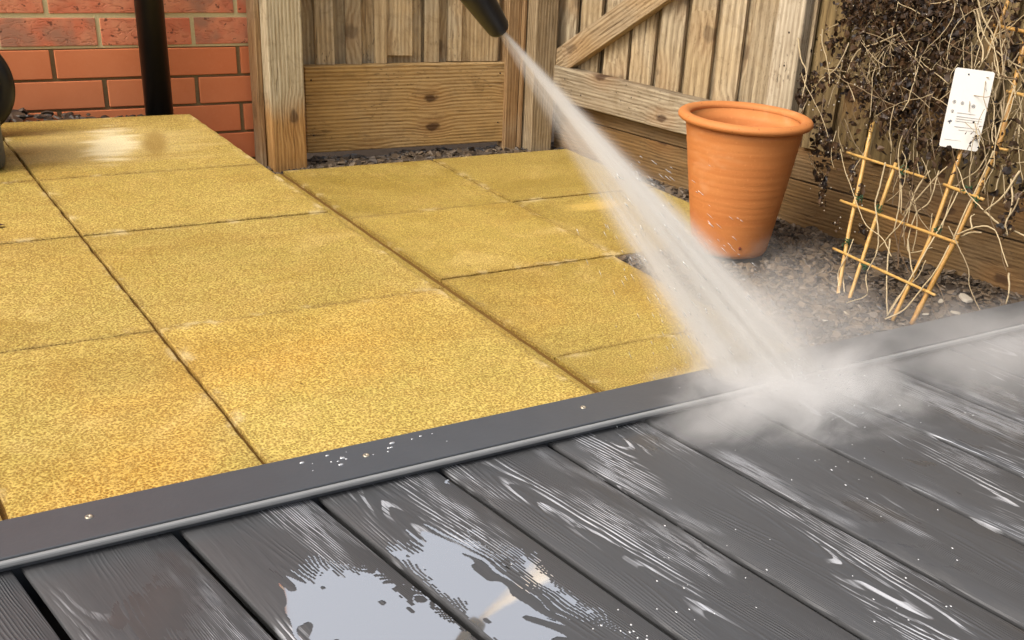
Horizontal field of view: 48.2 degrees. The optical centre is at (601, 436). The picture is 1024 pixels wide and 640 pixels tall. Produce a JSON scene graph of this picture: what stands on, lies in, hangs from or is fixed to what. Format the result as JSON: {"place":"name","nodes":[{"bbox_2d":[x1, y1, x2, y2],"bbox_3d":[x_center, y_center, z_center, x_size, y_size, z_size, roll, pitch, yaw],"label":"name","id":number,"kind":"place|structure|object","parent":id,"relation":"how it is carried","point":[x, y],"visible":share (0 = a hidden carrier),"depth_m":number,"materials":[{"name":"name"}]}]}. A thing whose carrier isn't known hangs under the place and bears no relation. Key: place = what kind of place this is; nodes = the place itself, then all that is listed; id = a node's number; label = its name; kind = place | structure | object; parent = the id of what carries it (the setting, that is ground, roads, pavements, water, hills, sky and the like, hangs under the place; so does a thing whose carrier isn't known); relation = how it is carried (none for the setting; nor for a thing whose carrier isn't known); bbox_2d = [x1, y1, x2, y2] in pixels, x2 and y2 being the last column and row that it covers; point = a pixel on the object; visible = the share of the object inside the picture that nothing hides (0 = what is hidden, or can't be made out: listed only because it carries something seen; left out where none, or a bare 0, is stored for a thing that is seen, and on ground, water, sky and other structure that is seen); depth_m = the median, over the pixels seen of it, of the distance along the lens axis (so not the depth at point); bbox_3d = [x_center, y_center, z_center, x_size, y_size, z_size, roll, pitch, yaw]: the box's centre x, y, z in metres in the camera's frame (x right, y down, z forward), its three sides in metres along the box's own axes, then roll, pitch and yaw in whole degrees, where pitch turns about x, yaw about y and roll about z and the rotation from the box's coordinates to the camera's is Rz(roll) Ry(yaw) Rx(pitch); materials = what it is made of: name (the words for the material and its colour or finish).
{"place":"outdoors","nodes":[
{"label":"outdoors","id":0,"kind":"place"},
{"bbox_2d":[0,114,587,520],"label":"patio","id":1,"kind":"structure","parent":0,"point":[185,297],"depth_m":1.67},
{"bbox_2d":[0,54,14,168],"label":"pressure washer","id":2,"kind":"object","parent":1,"relation":"on","point":[7,92],"visible":1,"depth_m":2.47,"materials":[{"name":"grey plastic"}]},
{"bbox_2d":[307,99,556,158],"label":"ground","id":3,"kind":"structure","parent":0,"point":[375,152],"depth_m":3.68,"materials":[{"name":"grey gravel"}]},
{"bbox_2d":[0,0,254,159],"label":"brick wall","id":4,"kind":"structure","parent":3,"relation":"on","point":[80,57],"depth_m":2.87,"materials":[{"name":"brick"}]},
{"bbox_2d":[134,0,173,115],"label":"downpipe","id":5,"kind":"object","parent":4,"relation":"attached to","point":[153,50],"visible":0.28,"depth_m":2.82,"materials":[{"name":"black plastic"}]},
{"bbox_2d":[0,301,1023,639],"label":"deck","id":6,"kind":"structure","parent":3,"relation":"on","point":[586,497],"depth_m":1.28,"materials":[{"name":"grey wood"}]},
{"bbox_2d":[278,555,472,639],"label":"puddle","id":7,"kind":"object","parent":6,"relation":"on","point":[347,607],"visible":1,"depth_m":1.10,"materials":[{"name":"clear liquid"}]},
{"bbox_2d":[386,524,565,639],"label":"puddle","id":8,"kind":"object","parent":6,"relation":"on","point":[449,570],"visible":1,"depth_m":1.15,"materials":[{"name":"clear liquid"}]},
{"bbox_2d":[498,544,625,634],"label":"puddle","id":9,"kind":"object","parent":6,"relation":"on","point":[538,577],"visible":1,"depth_m":1.17,"materials":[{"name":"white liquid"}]},
{"bbox_2d":[300,433,957,639],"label":"water beads","id":10,"kind":"object","parent":6,"relation":"on","point":[664,525],"visible":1,"depth_m":1.29},
{"bbox_2d":[4,108,1023,349],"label":"slate gravel","id":11,"kind":"structure","parent":3,"relation":"on","point":[797,267],"depth_m":2.62,"materials":[{"name":"grey gravel"}]},
{"bbox_2d":[246,0,526,172],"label":"back fence","id":12,"kind":"object","parent":11,"relation":"on","point":[335,75],"visible":0.91,"depth_m":3.22,"materials":[{"name":"brown wood"}]},
{"bbox_2d":[678,101,813,258],"bbox_3d":[0.322,-0.599,2.691,0.313,0.323,0.313,-13,32,-32],"label":"terracotta pot","id":13,"kind":"object","parent":11,"relation":"on","point":[747,152],"visible":1,"depth_m":2.61,"materials":[{"name":"orange ceramic"}]},
{"bbox_2d":[795,0,1023,319],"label":"dead climbing plant","id":14,"kind":"object","parent":11,"relation":"on","point":[947,15],"visible":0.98,"depth_m":2.44,"materials":[{"name":"brown plant"}]},
{"bbox_2d":[939,67,994,150],"bbox_3d":[0.731,-0.653,2.276,0.076,0.154,0.008,13,22,15],"label":"plant label","id":15,"kind":"object","parent":14,"relation":"hanging from","point":[967,85],"visible":1,"depth_m":2.27,"materials":[{"name":"white plastic"}]},
{"bbox_2d":[832,0,1023,324],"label":"bamboo trellis","id":16,"kind":"object","parent":11,"relation":"on","point":[931,233],"visible":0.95,"depth_m":2.36,"materials":[{"name":"yellow wood"}]},
{"bbox_2d":[959,293,972,302],"bbox_3d":[0.818,-0.312,2.559,0.024,0.013,0.035,-13,32,-32],"label":"pebble","id":17,"kind":"object","parent":11,"relation":"on","point":[964,297],"visible":1,"depth_m":2.55,"materials":[{"name":"stone"}]},
{"bbox_2d":[521,0,1023,294],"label":"side fence","id":18,"kind":"object","parent":3,"relation":"on","point":[621,82],"visible":0.62,"depth_m":3.01,"materials":[{"name":"brown wood"}]},
{"bbox_2d":[460,0,507,36],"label":"spray lance","id":19,"kind":"object","parent":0,"point":[489,17],"visible":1,"depth_m":1.41,"materials":[{"name":"metal"}]},
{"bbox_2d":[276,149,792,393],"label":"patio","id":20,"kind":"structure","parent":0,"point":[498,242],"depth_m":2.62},
{"bbox_2d":[577,162,973,470],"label":"spray droplets","id":21,"kind":"object","parent":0,"point":[717,290],"visible":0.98,"depth_m":1.58,"materials":[{"name":"liquid"}]}
]}

